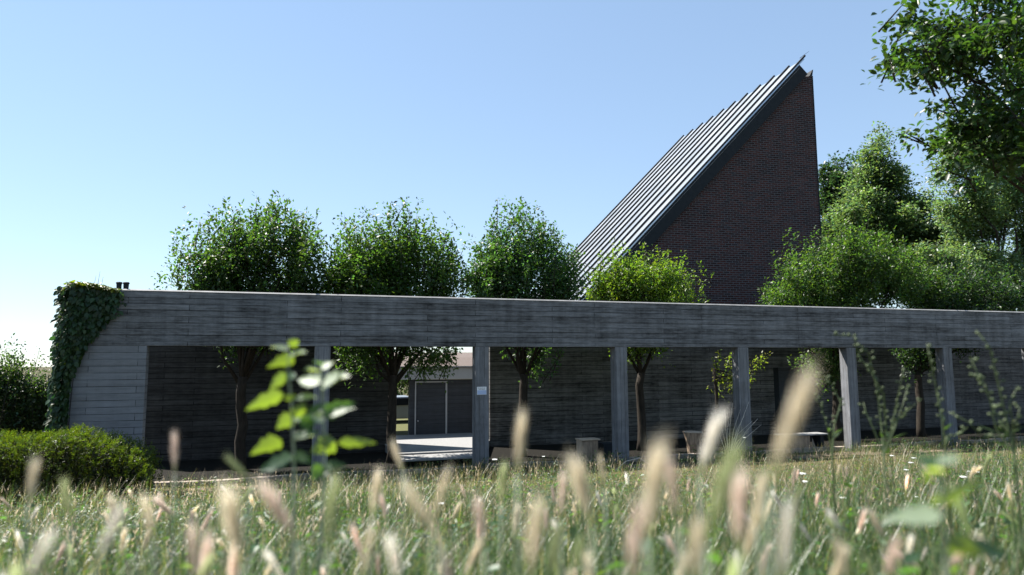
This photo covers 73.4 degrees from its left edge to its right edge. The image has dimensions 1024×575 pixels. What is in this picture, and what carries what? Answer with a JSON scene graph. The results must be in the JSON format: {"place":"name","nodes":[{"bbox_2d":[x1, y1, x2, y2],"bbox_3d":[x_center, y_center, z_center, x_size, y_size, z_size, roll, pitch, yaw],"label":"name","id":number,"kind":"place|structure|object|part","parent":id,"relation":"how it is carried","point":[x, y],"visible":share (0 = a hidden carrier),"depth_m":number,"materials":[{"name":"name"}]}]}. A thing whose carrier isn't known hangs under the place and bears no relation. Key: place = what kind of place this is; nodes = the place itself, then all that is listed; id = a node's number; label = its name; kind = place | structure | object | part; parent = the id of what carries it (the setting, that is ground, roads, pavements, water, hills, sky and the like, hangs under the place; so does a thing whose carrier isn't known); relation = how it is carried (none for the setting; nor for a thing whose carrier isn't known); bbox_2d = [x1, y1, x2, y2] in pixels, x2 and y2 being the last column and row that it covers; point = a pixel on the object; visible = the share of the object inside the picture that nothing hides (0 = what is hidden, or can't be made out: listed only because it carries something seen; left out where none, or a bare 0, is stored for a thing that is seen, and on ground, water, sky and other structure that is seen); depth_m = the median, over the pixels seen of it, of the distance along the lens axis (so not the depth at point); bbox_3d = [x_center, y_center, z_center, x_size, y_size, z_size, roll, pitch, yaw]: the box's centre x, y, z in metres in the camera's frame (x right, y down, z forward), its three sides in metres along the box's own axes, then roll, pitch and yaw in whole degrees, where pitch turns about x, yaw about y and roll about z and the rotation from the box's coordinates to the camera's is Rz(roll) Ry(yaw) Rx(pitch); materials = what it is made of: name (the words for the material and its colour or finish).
{"place":"outdoors","nodes":[
{"label":"outdoors","id":0,"kind":"place"},
{"bbox_2d":[50,418,407,449],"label":"garden lawn","id":1,"kind":"structure","parent":0,"point":[401,426],"depth_m":29.84,"materials":[{"name":"green plant"}]},
{"bbox_2d":[397,380,407,395],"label":"garden tree","id":2,"kind":"object","parent":1,"relation":"on","point":[402,384],"visible":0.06,"depth_m":40.94,"materials":[{"name":"green plant"}]},
{"bbox_2d":[397,395,407,418],"bbox_3d":[-5.237,5.831,33.050,4.050,1.217,1.736,2,-7,-18],"label":"parked car","id":3,"kind":"object","parent":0,"point":[402,406],"visible":0.01,"depth_m":32.25,"materials":[{"name":"grey paint"}]},
{"bbox_3d":[-4.917,5.374,32.332,1.070,0.330,0.039,2,-7,-18],"label":"window","id":4,"kind":"part","parent":3,"relation":"part of","materials":[{"name":"black glass"}]},
{"bbox_2d":[385,433,489,454],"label":"courtyard paving","id":5,"kind":"structure","parent":0,"point":[433,443],"depth_m":21.74,"materials":[{"name":"grey concrete"}]},
{"bbox_2d":[0,367,1023,574],"bbox_3d":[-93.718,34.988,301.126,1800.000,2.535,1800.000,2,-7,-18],"label":"ground","id":6,"kind":"structure","parent":0,"point":[641,471],"depth_m":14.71,"materials":[{"name":"green plant"}]},
{"bbox_2d":[0,333,51,478],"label":"wild shrub","id":7,"kind":"object","parent":6,"relation":"on","point":[23,407],"visible":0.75,"depth_m":15.77,"materials":[{"name":"green plant"}]},
{"bbox_2d":[22,450,43,574],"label":"barley stalk","id":8,"kind":"object","parent":6,"relation":"on","point":[32,479],"visible":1,"depth_m":0.97,"materials":[{"name":"plant"}]},
{"bbox_2d":[27,524,61,574],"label":"barley stalk","id":9,"kind":"object","parent":6,"relation":"on","point":[42,549],"visible":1,"depth_m":0.56,"materials":[{"name":"plant"}]},
{"bbox_2d":[59,475,72,574],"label":"barley stalk","id":10,"kind":"object","parent":6,"relation":"on","point":[66,500],"visible":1,"depth_m":0.90,"materials":[{"name":"plant"}]},
{"bbox_2d":[0,423,162,507],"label":"hedge","id":11,"kind":"object","parent":6,"relation":"on","point":[139,466],"visible":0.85,"depth_m":12.91,"materials":[{"name":"green plant"}]},
{"bbox_2d":[93,494,128,574],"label":"barley stalk","id":12,"kind":"object","parent":6,"relation":"on","point":[107,539],"visible":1,"depth_m":0.62,"materials":[{"name":"plant"}]},
{"bbox_2d":[138,491,155,574],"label":"barley stalk","id":13,"kind":"object","parent":6,"relation":"on","point":[147,513],"visible":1,"depth_m":0.79,"materials":[{"name":"plant"}]},
{"bbox_2d":[169,426,180,574],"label":"barley stalk","id":14,"kind":"object","parent":6,"relation":"on","point":[174,445],"visible":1,"depth_m":1.06,"materials":[{"name":"plant"}]},
{"bbox_2d":[186,517,201,574],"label":"barley stalk","id":15,"kind":"object","parent":6,"relation":"on","point":[194,553],"visible":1,"depth_m":0.60,"materials":[{"name":"plant"}]},
{"bbox_2d":[216,476,242,574],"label":"barley stalk","id":16,"kind":"object","parent":6,"relation":"on","point":[232,524],"visible":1,"depth_m":0.61,"materials":[{"name":"plant"}]},
{"bbox_2d":[220,451,250,574],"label":"barley stalk","id":17,"kind":"object","parent":6,"relation":"on","point":[231,461],"visible":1,"depth_m":0.90,"materials":[{"name":"plant"}]},
{"bbox_2d":[144,346,388,460],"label":"courtyard wall","id":18,"kind":"structure","parent":6,"relation":"on","point":[191,393],"depth_m":20.45,"materials":[{"name":"concrete"}]},
{"bbox_2d":[255,471,298,574],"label":"barley stalk","id":19,"kind":"object","parent":6,"relation":"on","point":[274,503],"visible":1,"depth_m":0.72,"materials":[{"name":"plant"}]},
{"bbox_2d":[245,339,374,574],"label":"poplar sapling","id":20,"kind":"object","parent":6,"relation":"on","point":[325,444],"visible":1,"depth_m":1.25,"materials":[{"name":"green plant"}]},
{"bbox_2d":[323,468,343,574],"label":"barley stalk","id":21,"kind":"object","parent":6,"relation":"on","point":[331,507],"visible":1,"depth_m":0.67,"materials":[{"name":"plant"}]},
{"bbox_2d":[361,519,375,574],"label":"barley stalk","id":22,"kind":"object","parent":6,"relation":"on","point":[368,542],"visible":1,"depth_m":0.62,"materials":[{"name":"plant"}]},
{"bbox_2d":[370,465,384,574],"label":"barley stalk","id":23,"kind":"object","parent":6,"relation":"on","point":[375,486],"visible":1,"depth_m":0.94,"materials":[{"name":"plant"}]},
{"bbox_2d":[385,530,400,574],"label":"barley stalk","id":24,"kind":"object","parent":6,"relation":"on","point":[393,554],"visible":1,"depth_m":0.65,"materials":[{"name":"plant"}]},
{"bbox_2d":[388,435,403,574],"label":"barley stalk","id":25,"kind":"object","parent":6,"relation":"on","point":[397,456],"visible":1,"depth_m":1.10,"materials":[{"name":"plant"}]},
{"bbox_2d":[397,470,442,574],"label":"barley stalk","id":26,"kind":"object","parent":6,"relation":"on","point":[417,504],"visible":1,"depth_m":0.61,"materials":[{"name":"plant"}]},
{"bbox_2d":[394,352,471,434],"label":"pavilion","id":27,"kind":"structure","parent":6,"relation":"on","point":[434,407],"depth_m":24.91,"materials":[{"name":"concrete"}]},
{"bbox_2d":[402,459,471,466],"bbox_3d":[-1.907,4.906,19.378,2.550,0.248,0.860,2,-7,-18],"label":"courtyard step base","id":28,"kind":"object","parent":6,"relation":"on","point":[412,463],"depth_m":18.87,"materials":[{"name":"grey concrete"}]},
{"bbox_2d":[400,452,471,461],"bbox_3d":[-1.883,4.747,19.316,2.588,0.050,1.035,2,-7,-18],"label":"courtyard step","id":29,"kind":"object","parent":28,"relation":"on","point":[434,456],"visible":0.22,"depth_m":19.08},
{"bbox_2d":[430,464,453,574],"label":"barley stalk","id":30,"kind":"object","parent":6,"relation":"on","point":[440,496],"visible":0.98,"depth_m":0.73,"materials":[{"name":"plant"}]},
{"bbox_2d":[471,488,486,574],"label":"barley stalk","id":31,"kind":"object","parent":6,"relation":"on","point":[479,520],"visible":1,"depth_m":0.76,"materials":[{"name":"plant"}]},
{"bbox_2d":[498,459,508,574],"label":"barley stalk","id":32,"kind":"object","parent":6,"relation":"on","point":[503,470],"visible":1,"depth_m":0.99,"materials":[{"name":"plant"}]},
{"bbox_2d":[0,438,1023,574],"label":"seed stalks","id":33,"kind":"object","parent":6,"relation":"on","point":[629,497],"visible":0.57,"depth_m":5.01,"materials":[{"name":"plant"}]},
{"bbox_2d":[0,433,1023,574],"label":"meadow weeds","id":34,"kind":"object","parent":6,"relation":"on","point":[907,558],"visible":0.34,"depth_m":3.96,"materials":[{"name":"green plant"}]},
{"bbox_2d":[0,452,1023,574],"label":"barley mass","id":35,"kind":"object","parent":6,"relation":"on","point":[553,556],"visible":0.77,"depth_m":1.47,"materials":[{"name":"plant"}]},
{"bbox_2d":[12,474,1018,574],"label":"grass","id":36,"kind":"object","parent":6,"relation":"on","point":[119,568],"visible":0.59,"depth_m":2.22,"materials":[{"name":"green plant"}]},
{"bbox_2d":[513,403,528,574],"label":"barley stalk","id":37,"kind":"object","parent":6,"relation":"on","point":[519,438],"visible":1,"depth_m":0.79,"materials":[{"name":"plant"}]},
{"bbox_2d":[524,488,545,574],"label":"barley stalk","id":38,"kind":"object","parent":6,"relation":"on","point":[533,547],"visible":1,"depth_m":0.52,"materials":[{"name":"plant"}]},
{"bbox_2d":[542,456,544,501],"bbox_3d":[0.317,1.973,6.850,0.030,0.570,0.032,0,-6,-5],"label":"yarrow","id":39,"kind":"object","parent":6,"relation":"on","point":[543,470],"visible":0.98,"depth_m":6.87,"materials":[{"name":"white plant"}]},
{"bbox_2d":[67,289,1023,485],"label":"colonnade","id":40,"kind":"object","parent":6,"relation":"on","point":[110,385],"visible":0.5,"depth_m":17.97,"materials":[{"name":"concrete"}]},
{"bbox_2d":[42,274,126,482],"bbox_3d":[-9.337,2.049,15.078,1.456,4.861,0.899,2,-7,-18],"label":"creeper vine","id":41,"kind":"object","parent":40,"relation":"attached to","point":[86,310],"visible":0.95,"depth_m":14.86,"materials":[{"name":"green plant"}]},
{"bbox_2d":[116,282,121,288],"bbox_3d":[-8.889,-0.043,15.538,0.134,0.165,0.134,2,-7,-18],"label":"vent pot","id":42,"kind":"object","parent":40,"relation":"on","point":[118,284],"visible":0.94,"depth_m":15.50,"materials":[{"name":"metal"}]},
{"bbox_2d":[123,282,129,288],"bbox_3d":[-8.754,-0.039,15.582,0.139,0.165,0.139,2,-7,-18],"label":"vent pot","id":43,"kind":"object","parent":40,"relation":"on","point":[125,285],"visible":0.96,"depth_m":15.54,"materials":[{"name":"metal"}]},
{"bbox_2d":[477,387,485,394],"bbox_3d":[-0.780,2.661,17.711,0.250,0.200,0.018,2,-7,-18],"label":"notice sign","id":44,"kind":"object","parent":40,"relation":"attached to","point":[481,390],"visible":1,"depth_m":17.70,"materials":[{"name":"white metal"}]},
{"bbox_2d":[558,466,567,574],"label":"barley stalk","id":45,"kind":"object","parent":6,"relation":"on","point":[562,489],"visible":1,"depth_m":0.94,"materials":[{"name":"plant"}]},
{"bbox_2d":[572,533,583,574],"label":"barley stalk","id":46,"kind":"object","parent":6,"relation":"on","point":[577,557],"visible":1,"depth_m":0.61,"materials":[{"name":"plant"}]},
{"bbox_2d":[562,443,594,574],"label":"barley stalk","id":47,"kind":"object","parent":6,"relation":"on","point":[580,486],"visible":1,"depth_m":0.70,"materials":[{"name":"plant"}]},
{"bbox_2d":[151,436,1023,487],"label":"kerb","id":48,"kind":"structure","parent":6,"relation":"on","point":[160,485],"depth_m":18.08,"materials":[{"name":"concrete"}]},
{"bbox_2d":[598,450,607,574],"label":"barley stalk","id":49,"kind":"object","parent":6,"relation":"on","point":[602,472],"visible":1,"depth_m":1.10,"materials":[{"name":"plant"}]},
{"bbox_2d":[625,490,649,574],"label":"barley stalk","id":50,"kind":"object","parent":6,"relation":"on","point":[636,537],"visible":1,"depth_m":0.44,"materials":[{"name":"plant"}]},
{"bbox_2d":[643,420,673,574],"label":"barley stalk","id":51,"kind":"object","parent":6,"relation":"on","point":[654,481],"visible":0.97,"depth_m":0.55,"materials":[{"name":"plant"}]},
{"bbox_2d":[664,446,681,574],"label":"barley stalk","id":52,"kind":"object","parent":6,"relation":"on","point":[672,482],"visible":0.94,"depth_m":0.64,"materials":[{"name":"plant"}]},
{"bbox_2d":[533,51,822,367],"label":"church","id":53,"kind":"structure","parent":6,"relation":"on","point":[728,196],"depth_m":32.42,"materials":[{"name":"red brick"}]},
{"bbox_2d":[688,505,707,574],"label":"barley stalk","id":54,"kind":"object","parent":6,"relation":"on","point":[696,543],"visible":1,"depth_m":0.50,"materials":[{"name":"plant"}]},
{"bbox_2d":[698,404,731,574],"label":"barley stalk","id":55,"kind":"object","parent":6,"relation":"on","point":[710,444],"visible":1,"depth_m":0.84,"materials":[{"name":"plant"}]},
{"bbox_2d":[704,428,747,574],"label":"barley stalk","id":56,"kind":"object","parent":6,"relation":"on","point":[720,494],"visible":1,"depth_m":0.52,"materials":[{"name":"plant"}]},
{"bbox_2d":[718,403,756,457],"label":"ornamental grass","id":57,"kind":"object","parent":6,"relation":"on","point":[732,442],"depth_m":19.47,"materials":[{"name":"green plant"}]},
{"bbox_2d":[728,458,750,574],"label":"barley stalk","id":58,"kind":"object","parent":6,"relation":"on","point":[739,507],"visible":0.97,"depth_m":0.55,"materials":[{"name":"plant"}]},
{"bbox_2d":[489,347,1023,446],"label":"courtyard wall","id":59,"kind":"structure","parent":6,"relation":"on","point":[572,404],"depth_m":25.45,"materials":[{"name":"concrete"}]},
{"bbox_2d":[778,368,799,433],"bbox_3d":[10.781,4.402,26.764,0.880,2.540,0.050,2,-7,-18],"label":"door","id":60,"kind":"structure","parent":59,"relation":"in","point":[786,375],"depth_m":26.75,"materials":[{"name":"wood"}]},
{"bbox_2d":[754,465,769,574],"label":"barley stalk","id":61,"kind":"object","parent":6,"relation":"on","point":[760,494],"visible":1,"depth_m":0.80,"materials":[{"name":"plant"}]},
{"bbox_2d":[778,489,795,574],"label":"barley stalk","id":62,"kind":"object","parent":6,"relation":"on","point":[786,529],"visible":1,"depth_m":0.52,"materials":[{"name":"plant"}]},
{"bbox_2d":[766,351,824,574],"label":"barley stalk","id":63,"kind":"object","parent":6,"relation":"on","point":[797,405],"visible":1,"depth_m":0.45,"materials":[{"name":"plant"}]},
{"bbox_2d":[813,375,844,539],"bbox_3d":[1.156,0.794,2.447,0.224,0.955,0.065,6,-9,-44],"label":"mustard plant","id":64,"kind":"object","parent":6,"relation":"on","point":[833,421],"visible":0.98,"depth_m":2.48,"materials":[{"name":"green plant"}]},
{"bbox_2d":[830,532,847,574],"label":"barley stalk","id":65,"kind":"object","parent":6,"relation":"on","point":[839,554],"visible":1,"depth_m":0.61,"materials":[{"name":"plant"}]},
{"bbox_2d":[818,148,871,250],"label":"background tree","id":66,"kind":"object","parent":6,"relation":"on","point":[830,178],"visible":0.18,"depth_m":65.03,"materials":[{"name":"green plant"}]},
{"bbox_2d":[833,331,921,552],"bbox_3d":[1.161,0.678,2.186,0.270,1.071,0.159,-1,-6,2],"label":"mustard plant","id":67,"kind":"object","parent":6,"relation":"on","point":[884,449],"visible":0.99,"depth_m":2.20,"materials":[{"name":"green plant"}]},
{"bbox_2d":[821,121,954,305],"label":"background tree","id":68,"kind":"object","parent":6,"relation":"on","point":[874,200],"visible":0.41,"depth_m":42.90,"materials":[{"name":"green plant"}]},
{"bbox_2d":[884,529,905,574],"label":"barley stalk","id":69,"kind":"object","parent":6,"relation":"on","point":[892,559],"visible":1,"depth_m":0.70,"materials":[{"name":"plant"}]},
{"bbox_2d":[860,0,1023,198],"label":"overhanging tree","id":70,"kind":"object","parent":6,"relation":"on","point":[960,48],"visible":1,"depth_m":6.96,"materials":[{"name":"green plant"}]},
{"bbox_2d":[881,454,1010,574],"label":"poplar sapling","id":71,"kind":"object","parent":6,"relation":"on","point":[955,543],"visible":1,"depth_m":0.72,"materials":[{"name":"green plant"}]},
{"bbox_2d":[927,343,967,574],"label":"mustard plant","id":72,"kind":"object","parent":6,"relation":"on","point":[946,439],"visible":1,"depth_m":1.98,"materials":[{"name":"green plant"}]},
{"bbox_2d":[909,114,1023,311],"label":"background tree","id":73,"kind":"object","parent":6,"relation":"on","point":[987,214],"visible":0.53,"depth_m":35.58,"materials":[{"name":"green plant"}]},
{"bbox_2d":[948,330,1023,573],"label":"mustard plant","id":74,"kind":"object","parent":6,"relation":"on","point":[1000,422],"visible":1,"depth_m":1.89,"materials":[{"name":"green plant"}]},
{"bbox_2d":[0,0,1023,366],"label":"sky","id":75,"kind":"structure","parent":0,"point":[117,117],"materials":[{"name":"blue"}]},
{"bbox_2d":[20,442,1023,503],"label":"path","id":76,"kind":"structure","parent":0,"point":[679,463],"depth_m":18.24,"materials":[{"name":"grey concrete"}]},
{"bbox_2d":[146,423,1023,480],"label":"courtyard ground","id":77,"kind":"structure","parent":0,"point":[210,467],"depth_m":20.84,"materials":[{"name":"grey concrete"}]},
{"bbox_2d":[149,190,337,470],"bbox_3d":[-7.288,1.118,18.333,5.054,7.619,3.698,2,-7,-18],"label":"courtyard tree","id":78,"kind":"object","parent":77,"relation":"on","point":[228,265],"visible":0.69,"depth_m":18.18,"materials":[{"name":"green plant"}]},
{"bbox_2d":[313,197,477,463],"bbox_3d":[-3.440,1.159,19.780,4.801,7.875,3.796,2,-7,-18],"label":"courtyard tree","id":79,"kind":"object","parent":77,"relation":"on","point":[394,262],"visible":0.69,"depth_m":19.46,"materials":[{"name":"green plant"}]},
{"bbox_2d":[453,195,593,456],"bbox_3d":[0.475,1.165,21.012,5.019,8.044,3.327,2,-7,-18],"label":"courtyard tree","id":80,"kind":"object","parent":77,"relation":"on","point":[506,271],"visible":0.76,"depth_m":20.58,"materials":[{"name":"green plant"}]},
{"bbox_2d":[575,437,611,459],"bbox_3d":[2.453,4.664,19.620,1.250,0.720,0.490,2,-7,-18],"label":"log seat","id":81,"kind":"object","parent":77,"relation":"on","point":[584,446],"visible":0.59,"depth_m":19.39,"materials":[{"name":"concrete"}]},
{"bbox_2d":[578,237,713,450],"bbox_3d":[4.507,1.849,22.118,5.075,6.886,3.265,2,-7,-18],"label":"courtyard tree","id":82,"kind":"object","parent":77,"relation":"on","point":[635,281],"visible":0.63,"depth_m":21.73,"materials":[{"name":"green plant"}]},
{"bbox_2d":[683,431,702,452],"bbox_3d":[5.407,4.660,20.498,0.592,0.712,0.549,-3,-7,24],"label":"planter","id":83,"kind":"object","parent":77,"relation":"on","point":[693,438],"visible":0.9,"depth_m":20.31,"materials":[{"name":"concrete"}]},
{"bbox_2d":[707,349,771,446],"bbox_3d":[7.743,3.726,22.965,2.386,3.292,1.107,2,-7,-18],"label":"young tree","id":84,"kind":"object","parent":77,"relation":"on","point":[716,380],"visible":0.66,"depth_m":22.84,"materials":[{"name":"green plant"}]},
{"bbox_2d":[774,432,827,448],"bbox_3d":[9.046,4.901,21.449,1.670,0.665,0.480,2,-7,-18],"label":"bench","id":85,"kind":"object","parent":77,"relation":"on","point":[817,438],"visible":0.41,"depth_m":21.32,"materials":[{"name":"concrete"}]},
{"bbox_2d":[754,217,962,440],"bbox_3d":[12.254,1.442,24.951,8.267,8.244,3.255,1,-6,-13],"label":"courtyard tree","id":86,"kind":"object","parent":77,"relation":"on","point":[875,274],"visible":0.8,"depth_m":24.54,"materials":[{"name":"green plant"}]},
{"bbox_2d":[888,246,1023,436],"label":"courtyard tree","id":87,"kind":"object","parent":77,"relation":"on","point":[970,294],"visible":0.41,"depth_m":25.87,"materials":[{"name":"green plant"}]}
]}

